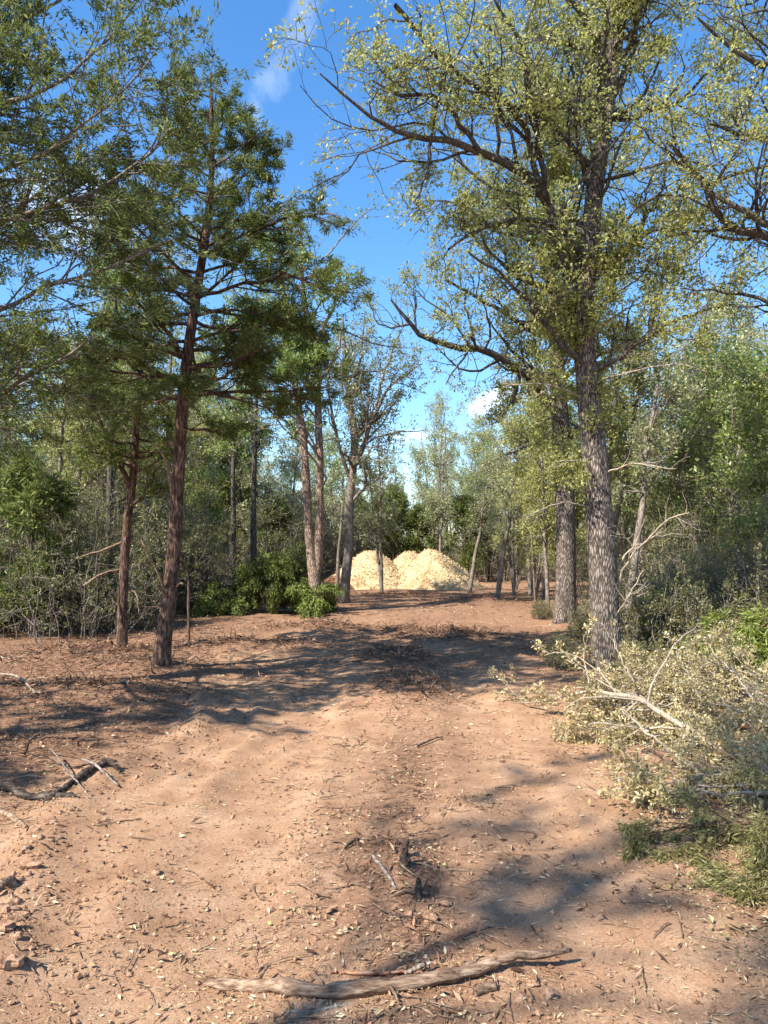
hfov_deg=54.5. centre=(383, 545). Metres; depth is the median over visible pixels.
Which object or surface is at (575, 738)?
cut branch
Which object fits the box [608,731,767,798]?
cut branch
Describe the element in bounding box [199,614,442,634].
debris heap
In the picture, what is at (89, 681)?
debris heap
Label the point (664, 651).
cut branch
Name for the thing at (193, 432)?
oak tree
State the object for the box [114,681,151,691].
stick
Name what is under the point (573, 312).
oak tree
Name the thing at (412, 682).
debris heap
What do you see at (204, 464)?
oak tree
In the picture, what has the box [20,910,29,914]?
dirt clod
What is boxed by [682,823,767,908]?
cedar bough
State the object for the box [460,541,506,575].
twiggy shrub
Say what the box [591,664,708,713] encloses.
cut branch
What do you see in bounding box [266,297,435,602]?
oak tree
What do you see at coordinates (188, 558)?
thicket shrub
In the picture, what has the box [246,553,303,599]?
cedar bough
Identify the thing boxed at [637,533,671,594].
twiggy shrub
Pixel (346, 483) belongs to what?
elm tree
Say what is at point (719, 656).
cut branch
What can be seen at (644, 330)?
oak tree
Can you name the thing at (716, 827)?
cedar bough
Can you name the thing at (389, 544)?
cedar tree
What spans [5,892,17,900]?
dirt clod
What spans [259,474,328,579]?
thicket shrub
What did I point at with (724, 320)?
oak tree
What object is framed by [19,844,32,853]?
dirt clod
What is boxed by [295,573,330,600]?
cedar bough
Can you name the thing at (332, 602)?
cedar bough
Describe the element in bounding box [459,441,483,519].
oak tree
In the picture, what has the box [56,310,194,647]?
cedar tree
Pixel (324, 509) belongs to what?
cedar tree
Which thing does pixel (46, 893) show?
dirt clod
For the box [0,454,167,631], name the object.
thicket shrub
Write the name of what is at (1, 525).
thicket shrub
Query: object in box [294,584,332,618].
cedar bough
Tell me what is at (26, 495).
cedar tree
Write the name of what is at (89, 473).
oak tree
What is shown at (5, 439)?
elm tree
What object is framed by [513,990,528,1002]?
dirt clod
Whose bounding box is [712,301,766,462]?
oak tree
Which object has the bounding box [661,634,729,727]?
cut branch
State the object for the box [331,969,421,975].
stick
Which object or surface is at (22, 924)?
dirt clod
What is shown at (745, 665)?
cut branch
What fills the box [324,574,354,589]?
soil heap
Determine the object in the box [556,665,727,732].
cut branch
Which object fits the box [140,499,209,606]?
thicket shrub
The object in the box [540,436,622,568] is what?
oak tree
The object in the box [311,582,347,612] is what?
cedar bough
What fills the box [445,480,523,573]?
thicket shrub
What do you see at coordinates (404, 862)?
root stub
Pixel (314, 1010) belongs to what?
stick
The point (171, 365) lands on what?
oak tree
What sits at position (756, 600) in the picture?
bush
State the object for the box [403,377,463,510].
oak tree
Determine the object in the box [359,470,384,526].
oak tree
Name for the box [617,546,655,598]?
thicket shrub
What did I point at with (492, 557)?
thicket shrub
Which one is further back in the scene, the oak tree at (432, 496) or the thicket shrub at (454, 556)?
the thicket shrub at (454, 556)
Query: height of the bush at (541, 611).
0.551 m
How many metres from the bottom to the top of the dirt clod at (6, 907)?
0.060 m
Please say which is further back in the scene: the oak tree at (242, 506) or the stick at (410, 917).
the oak tree at (242, 506)
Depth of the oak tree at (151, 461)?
22.02 m
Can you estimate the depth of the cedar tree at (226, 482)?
28.54 m
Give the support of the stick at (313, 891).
on the ground
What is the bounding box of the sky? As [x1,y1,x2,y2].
[0,0,767,546]
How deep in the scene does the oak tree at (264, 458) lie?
50.52 m
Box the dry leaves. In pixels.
[532,603,767,983]
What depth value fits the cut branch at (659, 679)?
7.23 m
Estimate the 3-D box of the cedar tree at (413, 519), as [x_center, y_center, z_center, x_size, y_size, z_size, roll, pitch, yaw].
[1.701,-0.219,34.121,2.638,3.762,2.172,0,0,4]
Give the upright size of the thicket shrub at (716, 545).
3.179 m
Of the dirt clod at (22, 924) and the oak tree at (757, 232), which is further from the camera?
the oak tree at (757, 232)
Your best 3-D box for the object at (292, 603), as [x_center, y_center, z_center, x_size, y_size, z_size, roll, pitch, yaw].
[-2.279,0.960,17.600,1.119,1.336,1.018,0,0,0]
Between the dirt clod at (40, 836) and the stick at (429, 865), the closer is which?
the stick at (429, 865)
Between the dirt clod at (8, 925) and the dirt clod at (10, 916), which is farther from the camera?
the dirt clod at (10, 916)
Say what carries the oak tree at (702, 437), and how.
on the ground
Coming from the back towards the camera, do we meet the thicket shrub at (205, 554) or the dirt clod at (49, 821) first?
the thicket shrub at (205, 554)
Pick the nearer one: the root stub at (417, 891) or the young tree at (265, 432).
the root stub at (417, 891)
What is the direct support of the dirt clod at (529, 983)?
on the ground
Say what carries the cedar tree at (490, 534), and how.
on the ground
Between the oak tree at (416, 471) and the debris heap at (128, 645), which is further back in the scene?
the oak tree at (416, 471)
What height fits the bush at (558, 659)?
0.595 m
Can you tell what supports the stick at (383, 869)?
on the ground
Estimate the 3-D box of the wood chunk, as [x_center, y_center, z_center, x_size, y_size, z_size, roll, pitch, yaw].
[0.360,1.573,2.652,0.099,0.049,0.043,0,0,-18]
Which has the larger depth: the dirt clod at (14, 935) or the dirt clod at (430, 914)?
the dirt clod at (430, 914)
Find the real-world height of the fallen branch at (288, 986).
0.117 m
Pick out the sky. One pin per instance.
(241, 25)
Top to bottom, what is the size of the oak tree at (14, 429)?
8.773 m
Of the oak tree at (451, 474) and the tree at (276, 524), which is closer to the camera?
the tree at (276, 524)
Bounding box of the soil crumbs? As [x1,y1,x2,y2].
[0,645,767,1023]
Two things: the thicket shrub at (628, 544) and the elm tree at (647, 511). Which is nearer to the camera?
the elm tree at (647, 511)
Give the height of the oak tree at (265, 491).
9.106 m
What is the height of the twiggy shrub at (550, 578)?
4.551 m
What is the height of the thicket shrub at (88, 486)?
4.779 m
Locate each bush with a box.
[529,597,554,618]
[540,629,592,671]
[565,605,589,640]
[566,541,715,641]
[577,570,735,661]
[610,633,670,676]
[620,570,753,649]
[639,518,767,626]
[676,537,767,621]
[718,537,767,625]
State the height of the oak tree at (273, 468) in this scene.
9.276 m
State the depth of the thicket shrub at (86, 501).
17.90 m
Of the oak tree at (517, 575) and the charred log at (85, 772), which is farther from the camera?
the oak tree at (517, 575)
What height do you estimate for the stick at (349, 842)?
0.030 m
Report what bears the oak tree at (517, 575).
on the ground
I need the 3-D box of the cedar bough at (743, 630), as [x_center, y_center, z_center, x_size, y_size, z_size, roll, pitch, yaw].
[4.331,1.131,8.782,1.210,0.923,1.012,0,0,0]
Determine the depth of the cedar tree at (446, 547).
35.69 m
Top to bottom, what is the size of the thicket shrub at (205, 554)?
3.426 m
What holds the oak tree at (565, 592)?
on the ground
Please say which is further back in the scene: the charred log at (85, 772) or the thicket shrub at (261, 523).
the thicket shrub at (261, 523)
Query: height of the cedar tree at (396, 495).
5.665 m
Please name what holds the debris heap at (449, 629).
on the ground
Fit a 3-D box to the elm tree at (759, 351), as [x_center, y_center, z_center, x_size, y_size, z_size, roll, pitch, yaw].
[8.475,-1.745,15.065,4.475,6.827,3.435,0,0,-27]
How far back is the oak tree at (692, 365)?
19.40 m
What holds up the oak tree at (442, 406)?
on the ground
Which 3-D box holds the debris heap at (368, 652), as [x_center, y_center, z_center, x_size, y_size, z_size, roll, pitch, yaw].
[0.217,1.508,10.607,2.527,0.318,3.988,0,0,0]
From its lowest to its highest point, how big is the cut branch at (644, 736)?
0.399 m
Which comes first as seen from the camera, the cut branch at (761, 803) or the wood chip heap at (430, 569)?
the cut branch at (761, 803)
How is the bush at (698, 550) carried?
on the ground
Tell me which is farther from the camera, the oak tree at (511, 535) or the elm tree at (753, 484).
the oak tree at (511, 535)
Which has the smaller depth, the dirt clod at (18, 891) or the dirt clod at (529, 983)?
the dirt clod at (529, 983)
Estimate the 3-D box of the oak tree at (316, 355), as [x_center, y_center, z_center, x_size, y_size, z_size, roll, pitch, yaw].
[-2.226,-3.216,16.986,4.233,9.903,5.640,0,0,34]
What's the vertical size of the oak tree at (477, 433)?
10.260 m
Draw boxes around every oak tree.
[0,337,38,526]
[1,324,33,456]
[9,228,153,531]
[16,282,134,512]
[18,364,174,548]
[19,371,80,491]
[51,341,142,524]
[82,216,223,556]
[103,334,197,524]
[155,325,261,565]
[158,413,239,560]
[162,342,207,477]
[163,401,221,516]
[174,191,424,613]
[174,326,230,539]
[187,437,258,571]
[194,315,271,559]
[203,385,266,585]
[212,380,298,560]
[229,385,267,506]
[247,416,284,528]
[257,446,292,497]
[261,0,767,671]
[263,389,328,539]
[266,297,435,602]
[278,412,325,535]
[309,425,359,520]
[340,397,410,591]
[351,7,674,623]
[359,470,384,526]
[373,436,411,547]
[391,467,413,508]
[399,448,434,542]
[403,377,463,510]
[405,389,469,514]
[410,397,475,551]
[424,433,463,559]
[432,420,459,556]
[452,416,485,494]
[455,418,484,566]
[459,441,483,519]
[464,386,511,517]
[467,423,501,497]
[469,392,509,497]
[477,425,533,594]
[480,423,555,589]
[487,354,554,594]
[492,334,575,591]
[492,381,571,610]
[507,364,585,598]
[509,468,576,601]
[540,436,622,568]
[549,458,583,577]
[550,407,584,537]
[566,179,715,534]
[592,0,767,396]
[598,329,681,570]
[611,359,742,567]
[622,256,766,552]
[624,266,765,566]
[650,316,762,534]
[653,351,766,537]
[682,278,767,493]
[700,254,767,512]
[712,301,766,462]
[752,247,767,267]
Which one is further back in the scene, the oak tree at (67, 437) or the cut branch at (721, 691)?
the oak tree at (67, 437)
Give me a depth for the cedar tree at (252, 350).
9.03 m
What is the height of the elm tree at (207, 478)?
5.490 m
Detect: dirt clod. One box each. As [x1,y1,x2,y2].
[0,902,19,913]
[0,919,15,932]
[0,950,29,969]
[4,913,13,919]
[5,880,18,888]
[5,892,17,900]
[9,931,22,940]
[11,897,23,904]
[15,875,25,882]
[15,921,25,928]
[16,888,26,893]
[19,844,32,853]
[19,860,41,868]
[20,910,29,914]
[24,871,31,876]
[27,826,43,834]
[37,834,44,840]
[42,890,50,896]
[43,817,56,824]
[52,810,69,816]
[123,969,132,975]
[133,774,138,779]
[148,762,155,767]
[151,868,160,875]
[166,770,176,775]
[403,910,414,916]
[423,909,437,922]
[433,897,450,906]
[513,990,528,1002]
[524,978,538,987]
[536,986,555,1001]
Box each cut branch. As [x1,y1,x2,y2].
[487,613,739,758]
[547,704,676,747]
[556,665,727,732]
[576,641,750,692]
[588,618,653,724]
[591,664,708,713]
[597,679,767,810]
[598,652,767,708]
[605,651,763,706]
[606,702,701,774]
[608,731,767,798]
[611,659,736,693]
[613,699,767,756]
[622,640,753,710]
[623,653,746,707]
[623,702,767,818]
[630,672,758,744]
[638,660,766,695]
[639,646,762,685]
[646,619,766,674]
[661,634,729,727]
[663,616,767,686]
[667,707,767,817]
[669,645,767,697]
[671,650,754,694]
[672,664,767,726]
[674,644,766,700]
[681,626,763,714]
[685,706,767,764]
[701,646,767,716]
[750,694,767,736]
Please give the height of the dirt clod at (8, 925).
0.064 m
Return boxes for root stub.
[0,874,15,891]
[390,877,430,901]
[396,838,415,876]
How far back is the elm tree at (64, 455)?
27.03 m
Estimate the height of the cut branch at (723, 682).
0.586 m
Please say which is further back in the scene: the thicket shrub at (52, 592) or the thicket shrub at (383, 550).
the thicket shrub at (383, 550)
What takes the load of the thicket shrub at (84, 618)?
on the ground
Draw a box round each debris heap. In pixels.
[0,629,259,669]
[0,648,397,689]
[0,663,233,725]
[0,670,361,713]
[0,721,193,784]
[79,626,376,652]
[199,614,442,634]
[302,637,489,678]
[307,615,534,636]
[315,650,494,757]
[328,620,583,646]
[350,590,505,596]
[405,588,535,604]
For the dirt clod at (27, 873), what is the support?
on the ground
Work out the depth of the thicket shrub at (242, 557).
34.06 m
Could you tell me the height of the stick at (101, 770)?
0.109 m
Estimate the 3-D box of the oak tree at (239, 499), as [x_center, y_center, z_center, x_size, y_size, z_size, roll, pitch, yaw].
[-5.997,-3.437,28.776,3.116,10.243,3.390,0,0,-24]
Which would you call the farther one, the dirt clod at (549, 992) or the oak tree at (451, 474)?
the oak tree at (451, 474)
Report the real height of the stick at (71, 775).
0.144 m
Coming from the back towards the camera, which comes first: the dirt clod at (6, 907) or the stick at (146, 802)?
the stick at (146, 802)
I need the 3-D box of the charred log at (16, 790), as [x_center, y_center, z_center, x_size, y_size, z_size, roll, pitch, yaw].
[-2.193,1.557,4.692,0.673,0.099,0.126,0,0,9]
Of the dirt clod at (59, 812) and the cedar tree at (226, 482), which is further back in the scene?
the cedar tree at (226, 482)
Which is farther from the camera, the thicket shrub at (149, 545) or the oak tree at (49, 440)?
the oak tree at (49, 440)
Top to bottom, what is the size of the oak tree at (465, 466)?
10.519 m
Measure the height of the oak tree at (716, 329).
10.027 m
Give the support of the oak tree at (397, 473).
on the ground
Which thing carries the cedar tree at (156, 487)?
on the ground
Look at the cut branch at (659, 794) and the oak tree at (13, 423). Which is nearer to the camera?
the cut branch at (659, 794)
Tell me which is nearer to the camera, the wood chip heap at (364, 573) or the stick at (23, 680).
the stick at (23, 680)
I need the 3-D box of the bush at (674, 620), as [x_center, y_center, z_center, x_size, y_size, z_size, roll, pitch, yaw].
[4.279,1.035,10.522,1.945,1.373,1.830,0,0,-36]
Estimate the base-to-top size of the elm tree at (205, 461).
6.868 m
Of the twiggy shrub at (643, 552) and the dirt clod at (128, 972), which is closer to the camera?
the dirt clod at (128, 972)
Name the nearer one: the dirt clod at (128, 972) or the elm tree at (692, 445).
the dirt clod at (128, 972)
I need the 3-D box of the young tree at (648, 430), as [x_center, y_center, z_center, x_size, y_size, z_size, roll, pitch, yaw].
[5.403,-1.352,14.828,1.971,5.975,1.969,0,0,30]
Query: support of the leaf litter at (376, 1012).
on the ground
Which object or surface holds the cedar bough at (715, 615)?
on the ground
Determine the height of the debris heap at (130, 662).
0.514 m
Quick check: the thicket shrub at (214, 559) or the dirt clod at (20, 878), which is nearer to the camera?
the dirt clod at (20, 878)
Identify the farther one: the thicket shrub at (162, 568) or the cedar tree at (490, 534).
the cedar tree at (490, 534)
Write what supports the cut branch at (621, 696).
on the ground
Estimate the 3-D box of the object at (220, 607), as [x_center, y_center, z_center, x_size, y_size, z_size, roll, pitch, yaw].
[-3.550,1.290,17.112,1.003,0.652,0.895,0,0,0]
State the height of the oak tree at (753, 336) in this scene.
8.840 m
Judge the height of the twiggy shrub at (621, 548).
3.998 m
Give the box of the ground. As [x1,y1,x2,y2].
[0,554,767,1023]
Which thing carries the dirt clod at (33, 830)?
on the ground
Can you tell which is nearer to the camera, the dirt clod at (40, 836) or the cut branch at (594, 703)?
the dirt clod at (40, 836)
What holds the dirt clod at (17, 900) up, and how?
on the ground
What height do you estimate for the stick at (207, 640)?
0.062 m
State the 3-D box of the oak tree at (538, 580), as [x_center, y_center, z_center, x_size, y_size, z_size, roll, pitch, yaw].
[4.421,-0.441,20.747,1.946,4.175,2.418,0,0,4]
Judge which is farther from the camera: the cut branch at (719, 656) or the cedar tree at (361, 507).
the cedar tree at (361, 507)
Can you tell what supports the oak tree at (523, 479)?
on the ground
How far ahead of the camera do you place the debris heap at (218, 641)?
11.72 m
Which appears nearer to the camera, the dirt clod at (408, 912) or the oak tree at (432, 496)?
the dirt clod at (408, 912)
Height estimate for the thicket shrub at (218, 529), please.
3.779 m
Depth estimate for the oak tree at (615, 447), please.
15.72 m
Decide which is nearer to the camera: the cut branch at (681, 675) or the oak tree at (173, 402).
the cut branch at (681, 675)
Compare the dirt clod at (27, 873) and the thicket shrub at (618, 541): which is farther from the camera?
the thicket shrub at (618, 541)
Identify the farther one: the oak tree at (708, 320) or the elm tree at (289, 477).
the elm tree at (289, 477)
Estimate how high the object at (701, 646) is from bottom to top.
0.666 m
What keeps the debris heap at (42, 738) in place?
on the ground
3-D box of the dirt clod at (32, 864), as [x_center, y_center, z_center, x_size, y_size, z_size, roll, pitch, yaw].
[-1.694,1.539,3.590,0.109,0.044,0.071,0,0,0]
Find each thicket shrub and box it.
[0,433,24,629]
[0,441,48,626]
[0,441,74,623]
[0,447,116,617]
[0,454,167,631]
[0,455,81,636]
[0,457,146,563]
[0,485,26,563]
[0,515,76,636]
[0,518,146,642]
[1,421,161,620]
[1,455,186,633]
[4,544,110,628]
[7,530,163,636]
[43,496,165,623]
[53,437,213,614]
[75,451,223,614]
[81,446,240,615]
[113,490,232,610]
[114,508,243,615]
[133,491,249,596]
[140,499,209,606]
[196,537,249,589]
[206,466,344,600]
[215,523,271,574]
[235,500,314,567]
[245,460,302,555]
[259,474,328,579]
[278,456,393,580]
[289,490,379,576]
[312,497,395,576]
[335,537,396,565]
[395,489,450,554]
[429,492,493,572]
[443,458,580,582]
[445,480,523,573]
[446,540,495,573]
[471,507,538,580]
[537,524,616,579]
[550,537,657,609]
[576,502,651,574]
[577,514,652,567]
[616,449,767,615]
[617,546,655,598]
[625,454,767,601]
[682,483,767,586]
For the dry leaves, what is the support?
on the ground
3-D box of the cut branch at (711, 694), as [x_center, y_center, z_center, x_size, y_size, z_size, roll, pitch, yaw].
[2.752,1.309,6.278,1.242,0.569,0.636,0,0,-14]
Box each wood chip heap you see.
[331,550,399,589]
[392,550,418,575]
[398,548,492,589]
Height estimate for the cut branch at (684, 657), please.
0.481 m
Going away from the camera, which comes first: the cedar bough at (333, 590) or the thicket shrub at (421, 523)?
the cedar bough at (333, 590)
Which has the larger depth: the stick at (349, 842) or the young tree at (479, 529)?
the young tree at (479, 529)
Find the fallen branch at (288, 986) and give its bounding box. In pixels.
[203,947,572,1004]
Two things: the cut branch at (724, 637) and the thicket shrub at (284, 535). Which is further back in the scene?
the thicket shrub at (284, 535)
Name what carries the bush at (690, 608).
on the ground
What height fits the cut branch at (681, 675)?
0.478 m
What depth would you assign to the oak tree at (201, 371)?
35.76 m
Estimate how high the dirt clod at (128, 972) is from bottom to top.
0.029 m
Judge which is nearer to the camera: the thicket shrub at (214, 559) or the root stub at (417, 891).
the root stub at (417, 891)
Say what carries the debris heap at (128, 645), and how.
on the ground
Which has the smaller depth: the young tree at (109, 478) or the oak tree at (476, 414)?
the young tree at (109, 478)
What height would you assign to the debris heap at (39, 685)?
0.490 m
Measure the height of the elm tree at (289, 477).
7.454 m
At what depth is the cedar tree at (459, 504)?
32.66 m
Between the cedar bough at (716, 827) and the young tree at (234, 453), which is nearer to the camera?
the cedar bough at (716, 827)
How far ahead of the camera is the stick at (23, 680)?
7.96 m
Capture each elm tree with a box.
[0,353,66,537]
[51,414,95,518]
[168,424,245,582]
[170,396,238,550]
[183,408,237,538]
[266,433,325,537]
[297,426,354,535]
[298,433,336,523]
[338,464,363,533]
[448,440,501,574]
[503,376,584,557]
[576,357,679,591]
[612,409,647,544]
[619,381,738,569]
[629,415,669,535]
[659,327,767,559]
[664,335,767,607]
[730,337,767,533]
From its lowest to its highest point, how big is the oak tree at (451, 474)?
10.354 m
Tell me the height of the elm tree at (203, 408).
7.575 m
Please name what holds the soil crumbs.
on the ground
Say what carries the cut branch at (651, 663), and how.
on the ground
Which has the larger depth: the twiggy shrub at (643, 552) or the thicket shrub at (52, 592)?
the twiggy shrub at (643, 552)
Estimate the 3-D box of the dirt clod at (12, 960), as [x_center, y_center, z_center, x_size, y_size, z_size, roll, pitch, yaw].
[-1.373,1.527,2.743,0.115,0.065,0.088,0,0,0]
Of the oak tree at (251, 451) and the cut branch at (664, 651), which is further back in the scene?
the oak tree at (251, 451)
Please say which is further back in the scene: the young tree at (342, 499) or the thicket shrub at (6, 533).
the young tree at (342, 499)
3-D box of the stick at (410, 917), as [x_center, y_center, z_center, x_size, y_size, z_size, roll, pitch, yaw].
[0.121,1.580,3.161,0.302,0.021,0.029,0,0,24]
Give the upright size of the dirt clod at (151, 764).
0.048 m
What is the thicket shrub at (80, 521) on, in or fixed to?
on the ground
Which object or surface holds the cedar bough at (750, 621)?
on the ground
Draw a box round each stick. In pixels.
[0,673,36,693]
[0,808,27,828]
[19,775,41,777]
[46,737,78,738]
[51,748,95,801]
[81,759,118,785]
[98,818,140,822]
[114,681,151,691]
[127,797,163,805]
[196,639,225,643]
[281,1002,359,1013]
[285,882,330,898]
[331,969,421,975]
[344,837,360,848]
[371,854,396,889]
[381,910,445,926]
[404,961,432,974]
[409,852,429,862]
[411,861,451,871]
[417,736,442,746]
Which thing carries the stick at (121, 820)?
on the ground
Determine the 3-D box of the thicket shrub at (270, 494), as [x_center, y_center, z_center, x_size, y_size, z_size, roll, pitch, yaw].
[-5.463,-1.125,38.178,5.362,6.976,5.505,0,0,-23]
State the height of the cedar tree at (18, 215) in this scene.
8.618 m
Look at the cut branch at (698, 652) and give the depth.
6.89 m
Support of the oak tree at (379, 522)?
on the ground
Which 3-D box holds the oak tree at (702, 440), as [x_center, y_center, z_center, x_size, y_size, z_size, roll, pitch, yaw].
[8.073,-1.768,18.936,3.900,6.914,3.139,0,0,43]
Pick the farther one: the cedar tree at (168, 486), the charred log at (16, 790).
the cedar tree at (168, 486)
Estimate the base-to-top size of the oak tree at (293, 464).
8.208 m
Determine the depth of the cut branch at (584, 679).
8.08 m
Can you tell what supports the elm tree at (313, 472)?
on the ground
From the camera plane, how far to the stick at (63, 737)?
5.82 m
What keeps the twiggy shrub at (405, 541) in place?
on the ground
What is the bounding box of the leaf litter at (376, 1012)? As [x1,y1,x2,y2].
[0,590,767,1023]
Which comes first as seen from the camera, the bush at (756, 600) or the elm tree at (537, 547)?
the bush at (756, 600)
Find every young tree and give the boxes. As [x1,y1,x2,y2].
[71,194,156,622]
[196,311,277,592]
[214,261,279,562]
[324,442,365,586]
[460,449,506,592]
[483,411,543,599]
[610,331,710,622]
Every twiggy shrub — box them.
[367,511,431,559]
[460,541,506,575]
[495,523,578,581]
[581,525,651,576]
[615,478,672,575]
[618,521,719,621]
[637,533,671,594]
[668,481,767,602]
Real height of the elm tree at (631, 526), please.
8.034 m
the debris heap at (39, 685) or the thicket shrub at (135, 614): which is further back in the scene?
the thicket shrub at (135, 614)
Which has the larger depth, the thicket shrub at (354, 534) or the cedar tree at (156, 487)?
the thicket shrub at (354, 534)
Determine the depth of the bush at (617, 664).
9.12 m
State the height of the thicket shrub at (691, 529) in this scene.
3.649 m
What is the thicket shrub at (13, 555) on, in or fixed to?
on the ground
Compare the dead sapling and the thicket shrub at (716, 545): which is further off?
the thicket shrub at (716, 545)
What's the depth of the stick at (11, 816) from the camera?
4.28 m
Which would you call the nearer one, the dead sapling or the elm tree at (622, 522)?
the dead sapling
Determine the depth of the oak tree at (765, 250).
13.08 m
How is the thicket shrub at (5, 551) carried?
on the ground
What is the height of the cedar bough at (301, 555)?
1.828 m
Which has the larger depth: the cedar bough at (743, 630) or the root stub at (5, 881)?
the cedar bough at (743, 630)
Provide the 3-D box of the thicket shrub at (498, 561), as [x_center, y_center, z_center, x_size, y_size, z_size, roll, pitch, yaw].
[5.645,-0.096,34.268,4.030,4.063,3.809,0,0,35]
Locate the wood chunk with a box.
[473,981,497,996]
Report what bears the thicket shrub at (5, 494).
on the ground
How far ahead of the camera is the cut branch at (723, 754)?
5.50 m
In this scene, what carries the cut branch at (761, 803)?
on the ground
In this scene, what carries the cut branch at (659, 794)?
on the ground
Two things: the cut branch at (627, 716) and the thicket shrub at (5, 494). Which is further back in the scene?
the thicket shrub at (5, 494)
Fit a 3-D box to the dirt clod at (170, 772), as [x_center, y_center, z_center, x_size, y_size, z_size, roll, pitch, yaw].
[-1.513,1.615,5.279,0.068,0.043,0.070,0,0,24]
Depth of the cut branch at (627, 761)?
4.69 m
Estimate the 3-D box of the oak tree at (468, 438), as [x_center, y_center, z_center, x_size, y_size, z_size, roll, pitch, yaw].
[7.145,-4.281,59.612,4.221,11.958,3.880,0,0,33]
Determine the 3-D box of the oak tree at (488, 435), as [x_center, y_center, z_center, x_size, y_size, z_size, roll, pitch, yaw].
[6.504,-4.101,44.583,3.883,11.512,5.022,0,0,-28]
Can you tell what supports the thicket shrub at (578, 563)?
on the ground
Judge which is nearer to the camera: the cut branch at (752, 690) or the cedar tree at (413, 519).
the cut branch at (752, 690)
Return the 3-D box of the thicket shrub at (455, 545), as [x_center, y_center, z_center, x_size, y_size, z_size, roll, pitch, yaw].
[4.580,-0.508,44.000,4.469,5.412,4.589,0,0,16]
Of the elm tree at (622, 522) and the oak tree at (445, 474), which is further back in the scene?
the oak tree at (445, 474)
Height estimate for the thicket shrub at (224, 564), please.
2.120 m
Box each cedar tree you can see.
[0,0,272,490]
[0,442,100,634]
[18,409,69,528]
[52,49,378,666]
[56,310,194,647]
[120,430,185,533]
[152,462,190,532]
[211,419,272,565]
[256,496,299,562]
[312,490,335,529]
[332,494,378,562]
[357,495,401,558]
[369,480,422,561]
[385,483,400,544]
[395,500,447,554]
[422,497,460,564]
[443,491,492,572]
[470,499,507,578]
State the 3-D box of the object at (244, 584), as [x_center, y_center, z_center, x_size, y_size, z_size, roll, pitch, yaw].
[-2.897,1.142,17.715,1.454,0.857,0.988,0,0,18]
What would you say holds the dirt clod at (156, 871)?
on the ground
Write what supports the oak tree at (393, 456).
on the ground
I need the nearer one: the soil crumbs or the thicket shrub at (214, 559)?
the soil crumbs
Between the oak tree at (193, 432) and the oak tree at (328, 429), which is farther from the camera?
the oak tree at (328, 429)
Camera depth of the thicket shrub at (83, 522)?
16.00 m
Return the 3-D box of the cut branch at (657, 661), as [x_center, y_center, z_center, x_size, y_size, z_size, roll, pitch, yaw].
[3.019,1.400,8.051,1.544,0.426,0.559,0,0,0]
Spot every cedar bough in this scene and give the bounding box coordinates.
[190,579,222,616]
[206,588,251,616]
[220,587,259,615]
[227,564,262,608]
[229,543,295,585]
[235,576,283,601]
[241,546,292,609]
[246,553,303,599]
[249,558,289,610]
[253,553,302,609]
[261,539,322,613]
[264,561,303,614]
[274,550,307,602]
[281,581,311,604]
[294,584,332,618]
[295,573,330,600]
[306,576,338,610]
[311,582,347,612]
[609,758,767,870]
[670,607,733,659]
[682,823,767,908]
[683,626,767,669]
[698,614,765,654]
[721,602,767,673]
[734,601,767,671]
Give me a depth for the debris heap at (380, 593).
23.87 m
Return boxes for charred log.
[0,781,79,799]
[42,758,121,803]
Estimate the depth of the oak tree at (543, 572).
21.71 m
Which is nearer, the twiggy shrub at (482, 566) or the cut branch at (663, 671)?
the cut branch at (663, 671)
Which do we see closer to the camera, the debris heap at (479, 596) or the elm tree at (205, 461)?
the debris heap at (479, 596)
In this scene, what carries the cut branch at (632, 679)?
on the ground
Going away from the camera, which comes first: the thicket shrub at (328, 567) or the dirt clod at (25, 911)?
the dirt clod at (25, 911)
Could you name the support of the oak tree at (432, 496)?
on the ground
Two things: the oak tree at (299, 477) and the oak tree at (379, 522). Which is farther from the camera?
the oak tree at (299, 477)
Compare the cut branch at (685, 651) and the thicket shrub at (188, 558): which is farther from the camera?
the thicket shrub at (188, 558)
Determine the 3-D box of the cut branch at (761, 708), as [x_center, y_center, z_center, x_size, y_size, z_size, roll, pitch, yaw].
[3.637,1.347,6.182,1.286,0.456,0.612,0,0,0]
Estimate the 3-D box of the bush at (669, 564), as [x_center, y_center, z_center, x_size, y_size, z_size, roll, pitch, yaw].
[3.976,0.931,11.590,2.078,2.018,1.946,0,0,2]
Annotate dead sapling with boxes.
[184,554,189,647]
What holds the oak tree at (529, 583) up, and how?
on the ground
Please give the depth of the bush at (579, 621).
12.40 m

